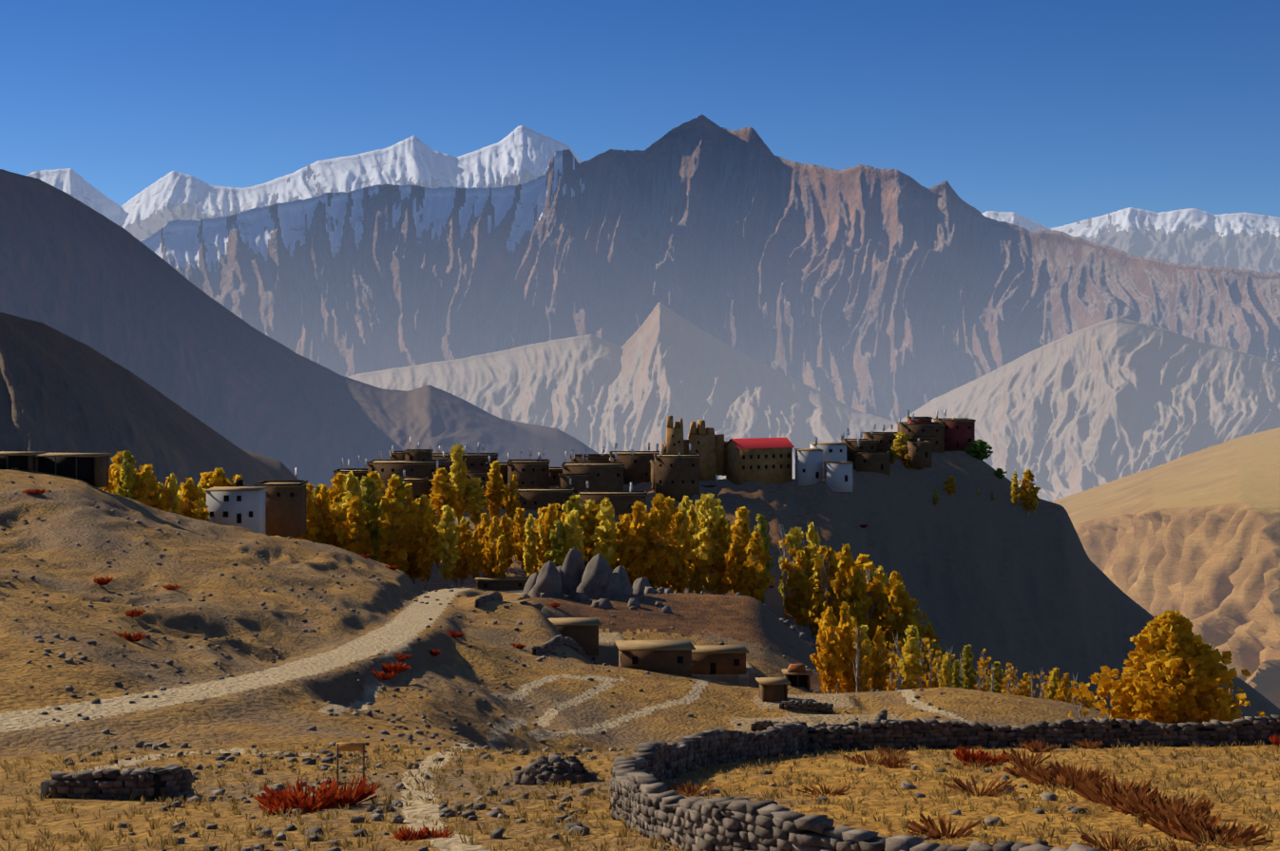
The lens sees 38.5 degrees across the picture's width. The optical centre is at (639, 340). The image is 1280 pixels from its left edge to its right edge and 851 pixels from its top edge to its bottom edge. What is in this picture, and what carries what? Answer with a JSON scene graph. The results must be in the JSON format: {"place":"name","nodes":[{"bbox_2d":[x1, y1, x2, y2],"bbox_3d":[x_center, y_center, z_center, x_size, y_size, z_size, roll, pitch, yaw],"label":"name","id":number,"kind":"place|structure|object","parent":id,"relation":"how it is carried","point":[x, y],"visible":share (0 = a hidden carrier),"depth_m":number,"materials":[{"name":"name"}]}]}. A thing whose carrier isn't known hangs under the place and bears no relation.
{"place":"outdoors","nodes":[
{"label":"outdoors","id":0,"kind":"place"},
{"bbox_2d":[0,312,299,493],"bbox_3d":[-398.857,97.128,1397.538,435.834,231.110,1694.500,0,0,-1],"label":"hill","id":1,"kind":"structure","parent":0,"point":[60,392],"depth_m":1195.84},
{"bbox_2d":[0,169,598,489],"bbox_3d":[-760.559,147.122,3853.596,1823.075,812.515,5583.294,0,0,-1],"label":"mountain","id":2,"kind":"structure","parent":0,"point":[72,267],"depth_m":2960.12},
{"bbox_2d":[26,124,582,240],"bbox_3d":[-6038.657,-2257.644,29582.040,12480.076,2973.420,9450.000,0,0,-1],"label":"mountain snow peaks","id":3,"kind":"object","parent":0,"point":[520,154],"visible":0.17,"depth_m":31132.19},
{"bbox_2d":[347,302,897,479],"bbox_3d":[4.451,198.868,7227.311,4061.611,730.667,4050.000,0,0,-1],"label":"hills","id":4,"kind":"structure","parent":0,"point":[642,383],"depth_m":7555.32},
{"bbox_2d":[0,450,1279,850],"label":"terrain","id":5,"kind":"structure","parent":0,"point":[1002,580],"depth_m":178.46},
{"bbox_2d":[40,763,194,800],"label":"stone wall","id":6,"kind":"structure","parent":5,"relation":"on","point":[171,780],"depth_m":68.05,"materials":[{"name":"grey"}]},
{"bbox_2d":[114,450,139,500],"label":"poplar","id":7,"kind":"object","parent":5,"relation":"on","point":[128,479],"visible":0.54,"depth_m":322.83,"materials":[{"name":"yellow plant"}]},
{"bbox_2d":[140,477,165,509],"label":"poplar","id":8,"kind":"object","parent":5,"relation":"on","point":[150,498],"visible":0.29,"depth_m":321.35,"materials":[{"name":"yellow plant"}]},
{"bbox_2d":[167,473,183,515],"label":"poplar","id":9,"kind":"object","parent":5,"relation":"on","point":[175,508],"visible":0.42,"depth_m":319.72,"materials":[{"name":"yellow plant"}]},
{"bbox_2d":[176,477,210,521],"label":"poplar","id":10,"kind":"object","parent":5,"relation":"on","point":[189,491],"visible":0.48,"depth_m":322.32,"materials":[{"name":"yellow plant"}]},
{"bbox_2d":[202,467,230,501],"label":"poplar","id":11,"kind":"object","parent":5,"relation":"on","point":[218,478],"visible":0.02,"depth_m":381.52,"materials":[{"name":"yellow plant"}]},
{"bbox_2d":[291,486,323,543],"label":"poplar","id":12,"kind":"object","parent":5,"relation":"on","point":[312,520],"visible":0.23,"depth_m":399.09,"materials":[{"name":"yellow plant"}]},
{"bbox_2d":[314,483,338,546],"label":"poplar","id":13,"kind":"object","parent":5,"relation":"on","point":[324,534],"visible":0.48,"depth_m":405.22,"materials":[{"name":"yellow plant"}]},
{"bbox_2d":[332,471,362,548],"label":"poplar","id":14,"kind":"object","parent":5,"relation":"on","point":[350,486],"visible":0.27,"depth_m":400.30,"materials":[{"name":"yellow plant"}]},
{"bbox_2d":[335,743,365,800],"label":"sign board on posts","id":15,"kind":"object","parent":5,"relation":"on","point":[350,747],"visible":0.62,"depth_m":66.25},
{"bbox_2d":[338,495,375,558],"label":"poplar","id":16,"kind":"object","parent":5,"relation":"on","point":[356,540],"visible":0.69,"depth_m":396.47,"materials":[{"name":"yellow plant"}]},
{"bbox_2d":[359,476,383,560],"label":"poplar","id":17,"kind":"object","parent":5,"relation":"on","point":[370,494],"visible":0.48,"depth_m":405.58,"materials":[{"name":"yellow plant"}]},
{"bbox_2d":[376,477,420,572],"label":"poplar","id":18,"kind":"object","parent":5,"relation":"on","point":[398,548],"visible":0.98,"depth_m":394.08,"materials":[{"name":"yellow plant"}]},
{"bbox_2d":[0,451,812,702],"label":"houses","id":19,"kind":"structure","parent":5,"relation":"on","point":[686,658],"depth_m":257.78,"materials":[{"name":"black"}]},
{"bbox_2d":[405,501,437,585],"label":"poplar","id":20,"kind":"object","parent":5,"relation":"on","point":[412,562],"visible":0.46,"depth_m":408.42,"materials":[{"name":"yellow plant"}]},
{"bbox_2d":[411,494,438,590],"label":"poplar","id":21,"kind":"object","parent":5,"relation":"on","point":[425,526],"visible":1,"depth_m":393.32,"materials":[{"name":"yellow plant"}]},
{"bbox_2d":[428,467,461,523],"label":"poplar","id":22,"kind":"object","parent":5,"relation":"on","point":[444,492],"visible":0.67,"depth_m":469.83,"materials":[{"name":"yellow plant"}]},
{"bbox_2d":[433,504,461,589],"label":"poplar","id":23,"kind":"object","parent":5,"relation":"on","point":[448,549],"visible":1,"depth_m":394.99,"materials":[{"name":"yellow plant"}]},
{"bbox_2d":[451,525,466,587],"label":"poplar","id":24,"kind":"object","parent":5,"relation":"on","point":[459,564],"visible":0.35,"depth_m":406.13,"materials":[{"name":"yellow plant"}]},
{"bbox_2d":[448,443,470,525],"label":"poplar","id":25,"kind":"object","parent":5,"relation":"on","point":[458,472],"visible":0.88,"depth_m":475.49,"materials":[{"name":"yellow plant"}]},
{"bbox_2d":[458,522,474,586],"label":"poplar","id":26,"kind":"object","parent":5,"relation":"on","point":[465,572],"visible":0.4,"depth_m":411.18,"materials":[{"name":"yellow plant"}]},
{"bbox_2d":[466,529,484,581],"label":"poplar","id":27,"kind":"object","parent":5,"relation":"on","point":[477,555],"visible":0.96,"depth_m":398.11,"materials":[{"name":"yellow plant"}]},
{"bbox_2d":[462,477,489,529],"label":"poplar","id":28,"kind":"object","parent":5,"relation":"on","point":[476,492],"visible":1,"depth_m":473.65,"materials":[{"name":"yellow plant"}]},
{"bbox_2d":[474,512,492,577],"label":"poplar","id":29,"kind":"object","parent":5,"relation":"on","point":[486,521],"visible":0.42,"depth_m":422.52,"materials":[{"name":"yellow plant"}]},
{"bbox_2d":[484,460,505,518],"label":"poplar","id":30,"kind":"object","parent":5,"relation":"on","point":[493,490],"visible":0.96,"depth_m":478.40,"materials":[{"name":"yellow plant"}]},
{"bbox_2d":[484,515,508,576],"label":"poplar","id":31,"kind":"object","parent":5,"relation":"on","point":[494,531],"visible":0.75,"depth_m":398.95,"materials":[{"name":"yellow plant"}]},
{"bbox_2d":[492,534,508,579],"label":"poplar","id":32,"kind":"object","parent":5,"relation":"on","point":[501,558],"visible":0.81,"depth_m":393.75,"materials":[{"name":"yellow plant"}]},
{"bbox_2d":[497,515,514,570],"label":"poplar","id":33,"kind":"object","parent":5,"relation":"on","point":[505,525],"visible":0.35,"depth_m":426.60,"materials":[{"name":"yellow plant"}]},
{"bbox_2d":[474,592,542,611],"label":"terrace stone wall","id":34,"kind":"structure","parent":5,"relation":"on","point":[480,601],"depth_m":242.95,"materials":[{"name":"grey"}]},
{"bbox_2d":[499,474,525,519],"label":"poplar","id":35,"kind":"object","parent":5,"relation":"on","point":[510,502],"visible":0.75,"depth_m":474.63,"materials":[{"name":"yellow plant"}]},
{"bbox_2d":[512,507,526,569],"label":"poplar","id":36,"kind":"object","parent":5,"relation":"on","point":[519,518],"visible":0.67,"depth_m":435.38,"materials":[{"name":"yellow plant"}]},
{"bbox_2d":[522,514,537,576],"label":"poplar","id":37,"kind":"object","parent":5,"relation":"on","point":[529,555],"visible":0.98,"depth_m":400.02,"materials":[{"name":"yellow plant"}]},
{"bbox_2d":[0,468,1087,850],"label":"loose stones","id":38,"kind":"object","parent":5,"relation":"on","point":[397,818],"visible":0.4,"depth_m":84.86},
{"bbox_2d":[534,503,561,569],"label":"poplar","id":39,"kind":"object","parent":5,"relation":"on","point":[544,544],"visible":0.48,"depth_m":398.59,"materials":[{"name":"yellow plant"}]},
{"bbox_2d":[512,752,597,785],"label":"stone pile","id":40,"kind":"object","parent":5,"relation":"on","point":[542,771],"visible":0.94,"depth_m":72.49,"materials":[{"name":"grey"}]},
{"bbox_2d":[544,520,566,567],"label":"poplar","id":41,"kind":"object","parent":5,"relation":"on","point":[556,533],"visible":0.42,"depth_m":395.93,"materials":[{"name":"yellow plant"}]},
{"bbox_2d":[530,634,596,665],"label":"terrace stone wall","id":42,"kind":"structure","parent":5,"relation":"on","point":[551,644],"depth_m":217.15,"materials":[{"name":"grey"}]},
{"bbox_2d":[555,510,588,566],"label":"poplar","id":43,"kind":"object","parent":5,"relation":"on","point":[572,529],"visible":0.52,"depth_m":395.70,"materials":[{"name":"yellow plant"}]},
{"bbox_2d":[562,495,589,568],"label":"poplar","id":44,"kind":"object","parent":5,"relation":"on","point":[571,504],"visible":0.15,"depth_m":402.34,"materials":[{"name":"yellow plant"}]},
{"bbox_2d":[206,409,975,537],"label":"village houses","id":45,"kind":"structure","parent":5,"relation":"on","point":[274,507],"depth_m":520.47,"materials":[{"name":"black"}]},
{"bbox_2d":[583,503,605,564],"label":"poplar","id":46,"kind":"object","parent":5,"relation":"on","point":[595,522],"visible":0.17,"depth_m":410.72,"materials":[{"name":"yellow plant"}]},
{"bbox_2d":[590,496,618,573],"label":"poplar","id":47,"kind":"object","parent":5,"relation":"on","point":[604,532],"visible":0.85,"depth_m":394.15,"materials":[{"name":"yellow plant"}]},
{"bbox_2d":[611,514,633,582],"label":"poplar","id":48,"kind":"object","parent":5,"relation":"on","point":[623,527],"visible":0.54,"depth_m":397.58,"materials":[{"name":"yellow plant"}]},
{"bbox_2d":[0,734,1279,850],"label":"dry grass tufts","id":49,"kind":"object","parent":5,"relation":"on","point":[1022,808],"visible":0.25,"depth_m":64.17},
{"bbox_2d":[624,500,656,587],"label":"poplar","id":50,"kind":"object","parent":5,"relation":"on","point":[640,548],"visible":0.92,"depth_m":395.13,"materials":[{"name":"yellow plant"}]},
{"bbox_2d":[21,489,1279,841],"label":"red shrubs","id":51,"kind":"object","parent":5,"relation":"on","point":[332,795],"visible":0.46,"depth_m":63.39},
{"bbox_2d":[642,493,677,589],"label":"poplar","id":52,"kind":"object","parent":5,"relation":"on","point":[658,561],"visible":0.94,"depth_m":394.93,"materials":[{"name":"yellow plant"}]},
{"bbox_2d":[516,547,820,651],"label":"rocks","id":53,"kind":"object","parent":5,"relation":"on","point":[574,578],"visible":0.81,"depth_m":310.91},
{"bbox_2d":[663,511,694,593],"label":"poplar","id":54,"kind":"object","parent":5,"relation":"on","point":[682,569],"visible":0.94,"depth_m":395.33,"materials":[{"name":"yellow plant"}]},
{"bbox_2d":[687,504,698,593],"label":"poplar","id":55,"kind":"object","parent":5,"relation":"on","point":[691,512],"visible":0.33,"depth_m":421.02,"materials":[{"name":"yellow plant"}]},
{"bbox_2d":[661,415,727,480],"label":"ruined fort","id":56,"kind":"structure","parent":5,"relation":"on","point":[707,445],"depth_m":532.88,"materials":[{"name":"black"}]},
{"bbox_2d":[690,525,709,593],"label":"poplar","id":57,"kind":"object","parent":5,"relation":"on","point":[697,585],"visible":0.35,"depth_m":415.75,"materials":[{"name":"yellow plant"}]},
{"bbox_2d":[690,494,730,594],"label":"poplar","id":58,"kind":"object","parent":5,"relation":"on","point":[709,534],"visible":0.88,"depth_m":409.03,"materials":[{"name":"yellow plant"}]},
{"bbox_2d":[714,518,731,594],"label":"poplar","id":59,"kind":"object","parent":5,"relation":"on","point":[725,588],"visible":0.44,"depth_m":409.20,"materials":[{"name":"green plant"}]},
{"bbox_2d":[722,526,747,593],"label":"poplar","id":60,"kind":"object","parent":5,"relation":"on","point":[733,562],"visible":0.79,"depth_m":401.32,"materials":[{"name":"yellow plant"}]},
{"bbox_2d":[724,506,754,595],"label":"poplar","id":61,"kind":"object","parent":5,"relation":"on","point":[742,513],"visible":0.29,"depth_m":403.40,"materials":[{"name":"yellow plant"}]},
{"bbox_2d":[740,530,776,601],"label":"poplar","id":62,"kind":"object","parent":5,"relation":"on","point":[756,579],"visible":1,"depth_m":396.14,"materials":[{"name":"yellow plant"}]},
{"bbox_2d":[747,514,774,604],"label":"poplar","id":63,"kind":"object","parent":5,"relation":"on","point":[762,527],"visible":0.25,"depth_m":414.38,"materials":[{"name":"yellow plant"}]},
{"bbox_2d":[778,524,791,628],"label":"bare poplar","id":64,"kind":"object","parent":5,"relation":"on","point":[784,544],"visible":0.71,"depth_m":435.37,"materials":[{"name":"plant"}]},
{"bbox_2d":[782,547,796,626],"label":"bare poplar","id":65,"kind":"object","parent":5,"relation":"on","point":[786,566],"visible":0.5,"depth_m":431.90,"materials":[{"name":"plant"}]},
{"bbox_2d":[788,526,809,574],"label":"poplar","id":66,"kind":"object","parent":5,"relation":"on","point":[796,533],"visible":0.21,"depth_m":445.92,"materials":[{"name":"yellow plant"}]},
{"bbox_2d":[786,550,821,634],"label":"poplar","id":67,"kind":"object","parent":5,"relation":"on","point":[800,603],"visible":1,"depth_m":427.03,"materials":[{"name":"yellow plant"}]},
{"bbox_2d":[779,700,833,714],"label":"terrace stone wall","id":68,"kind":"structure","parent":5,"relation":"on","point":[816,707],"depth_m":188.35,"materials":[{"name":"grey"}]},
{"bbox_2d":[805,521,821,630],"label":"poplar","id":69,"kind":"object","parent":5,"relation":"on","point":[812,537],"visible":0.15,"depth_m":448.34,"materials":[{"name":"yellow plant"}]},
{"bbox_2d":[807,554,830,637],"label":"poplar","id":70,"kind":"object","parent":5,"relation":"on","point":[815,609],"visible":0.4,"depth_m":441.13,"materials":[{"name":"yellow plant"}]},
{"bbox_2d":[813,556,838,625],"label":"bare poplar","id":71,"kind":"object","parent":5,"relation":"on","point":[819,563],"visible":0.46,"depth_m":439.47,"materials":[{"name":"plant"}]},
{"bbox_2d":[809,606,846,693],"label":"poplar","id":72,"kind":"object","parent":5,"relation":"on","point":[826,660],"visible":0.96,"depth_m":240.13,"materials":[{"name":"yellow plant"}]},
{"bbox_2d":[822,546,842,611],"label":"poplar","id":73,"kind":"object","parent":5,"relation":"on","point":[830,556],"visible":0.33,"depth_m":443.05,"materials":[{"name":"yellow plant"}]},
{"bbox_2d":[821,543,867,626],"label":"poplar","id":74,"kind":"object","parent":5,"relation":"on","point":[846,564],"visible":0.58,"depth_m":425.81,"materials":[{"name":"yellow plant"}]},
{"bbox_2d":[836,601,857,692],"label":"poplar","id":75,"kind":"object","parent":5,"relation":"on","point":[845,634],"visible":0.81,"depth_m":243.07,"materials":[{"name":"yellow plant"}]},
{"bbox_2d":[809,709,887,728],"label":"terrace stone wall","id":76,"kind":"structure","parent":5,"relation":"on","point":[882,715],"depth_m":178.71,"materials":[{"name":"grey"}]},
{"bbox_2d":[846,616,866,692],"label":"poplar","id":77,"kind":"object","parent":5,"relation":"on","point":[863,664],"visible":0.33,"depth_m":255.75,"materials":[{"name":"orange plant"}]},
{"bbox_2d":[848,625,866,692],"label":"bare poplar","id":78,"kind":"object","parent":5,"relation":"on","point":[856,640],"visible":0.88,"depth_m":250.17,"materials":[{"name":"grey plant"}]},
{"bbox_2d":[844,568,877,633],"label":"poplar","id":79,"kind":"object","parent":5,"relation":"on","point":[859,576],"visible":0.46,"depth_m":425.52,"materials":[{"name":"yellow plant"}]},
{"bbox_2d":[853,625,875,692],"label":"poplar","id":80,"kind":"object","parent":5,"relation":"on","point":[865,672],"visible":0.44,"depth_m":256.10,"materials":[{"name":"yellow plant"}]},
{"bbox_2d":[851,553,887,648],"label":"poplar","id":81,"kind":"object","parent":5,"relation":"on","point":[861,561],"visible":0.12,"depth_m":438.76,"materials":[{"name":"yellow plant"}]},
{"bbox_2d":[862,561,888,650],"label":"tree","id":82,"kind":"object","parent":5,"relation":"on","point":[871,587],"visible":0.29,"depth_m":433.85,"materials":[{"name":"plant"}]},
{"bbox_2d":[866,625,894,691],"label":"poplar","id":83,"kind":"object","parent":5,"relation":"on","point":[878,669],"visible":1,"depth_m":241.62,"materials":[{"name":"plant"}]},
{"bbox_2d":[883,643,898,690],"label":"bare poplar","id":84,"kind":"object","parent":5,"relation":"on","point":[892,686],"visible":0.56,"depth_m":257.58,"materials":[{"name":"yellow plant"}]},
{"bbox_2d":[878,570,914,678],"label":"poplar","id":85,"kind":"object","parent":5,"relation":"on","point":[893,577],"visible":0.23,"depth_m":430.28,"materials":[{"name":"yellow plant"}]},
{"bbox_2d":[893,432,911,462],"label":"poplar","id":86,"kind":"object","parent":5,"relation":"on","point":[900,444],"visible":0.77,"depth_m":550.19,"materials":[{"name":"yellow plant"}]},
{"bbox_2d":[882,580,922,681],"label":"poplar","id":87,"kind":"object","parent":5,"relation":"on","point":[897,596],"visible":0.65,"depth_m":426.50,"materials":[{"name":"yellow plant"}]},
{"bbox_2d":[897,625,925,689],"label":"poplar","id":88,"kind":"object","parent":5,"relation":"on","point":[911,669],"visible":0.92,"depth_m":250.14,"materials":[{"name":"yellow plant"}]},
{"bbox_2d":[937,652,953,687],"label":"poplar","id":89,"kind":"object","parent":5,"relation":"on","point":[945,678],"visible":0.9,"depth_m":241.87,"materials":[{"name":"yellow plant"}]},
{"bbox_2d":[958,644,977,690],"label":"poplar","id":90,"kind":"object","parent":5,"relation":"on","point":[967,663],"visible":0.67,"depth_m":251.73,"materials":[{"name":"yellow plant"}]},
{"bbox_2d":[668,739,1273,850],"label":"red shrubs","id":91,"kind":"object","parent":5,"relation":"on","point":[1168,817],"visible":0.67,"depth_m":57.46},
{"bbox_2d":[964,439,993,460],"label":"green bush","id":92,"kind":"object","parent":5,"relation":"on","point":[978,448],"visible":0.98,"depth_m":561.44,"materials":[{"name":"green plant"}]},
{"bbox_2d":[975,649,992,691],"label":"bare poplar","id":93,"kind":"object","parent":5,"relation":"on","point":[984,686],"visible":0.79,"depth_m":252.24,"materials":[{"name":"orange plant"}]},
{"bbox_2d":[988,661,1007,693],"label":"poplar","id":94,"kind":"object","parent":5,"relation":"on","point":[998,679],"visible":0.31,"depth_m":272.95,"materials":[{"name":"green plant"}]},
{"bbox_2d":[1000,662,1017,695],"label":"bare poplar","id":95,"kind":"object","parent":5,"relation":"on","point":[1009,676],"visible":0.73,"depth_m":255.29,"materials":[{"name":"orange plant"}]},
{"bbox_2d":[1014,469,1040,515],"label":"poplar","id":96,"kind":"object","parent":5,"relation":"on","point":[1027,490],"visible":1,"depth_m":542.05,"materials":[{"name":"yellow plant"}]},
{"bbox_2d":[1053,673,1075,704],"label":"poplar","id":97,"kind":"object","parent":5,"relation":"on","point":[1063,695],"visible":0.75,"depth_m":240.38,"materials":[{"name":"yellow plant"}]},
{"bbox_2d":[1068,611,1265,725],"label":"tree","id":98,"kind":"object","parent":5,"relation":"on","point":[1171,652],"visible":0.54,"depth_m":141.77,"materials":[{"name":"yellow plant"}]},
{"bbox_2d":[0,0,1279,228],"label":"sky","id":99,"kind":"structure","parent":0,"point":[1049,113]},
{"bbox_2d":[139,114,1279,421],"bbox_3d":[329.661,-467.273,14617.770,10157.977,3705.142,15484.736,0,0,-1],"label":"mountain range","id":100,"kind":"structure","parent":0,"point":[892,295],"depth_m":14791.72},
{"bbox_2d":[609,714,1279,850],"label":"field stone wall","id":101,"kind":"structure","parent":0,"point":[645,802],"depth_m":75.30,"materials":[{"name":"grey"}]},
{"bbox_2d":[879,317,1279,501],"bbox_3d":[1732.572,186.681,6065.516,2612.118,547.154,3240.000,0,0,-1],"label":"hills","id":102,"kind":"structure","parent":0,"point":[1098,404],"depth_m":6021.61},
{"bbox_2d":[982,207,1279,272],"bbox_3d":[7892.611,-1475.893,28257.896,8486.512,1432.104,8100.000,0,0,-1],"label":"snowy mountain range","id":103,"kind":"structure","parent":0,"point":[1236,240],"depth_m":28725.60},
{"bbox_2d":[1050,427,1279,708],"bbox_3d":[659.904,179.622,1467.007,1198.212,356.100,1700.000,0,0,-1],"label":"hillside","id":104,"kind":"structure","parent":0,"point":[1194,538],"depth_m":955.22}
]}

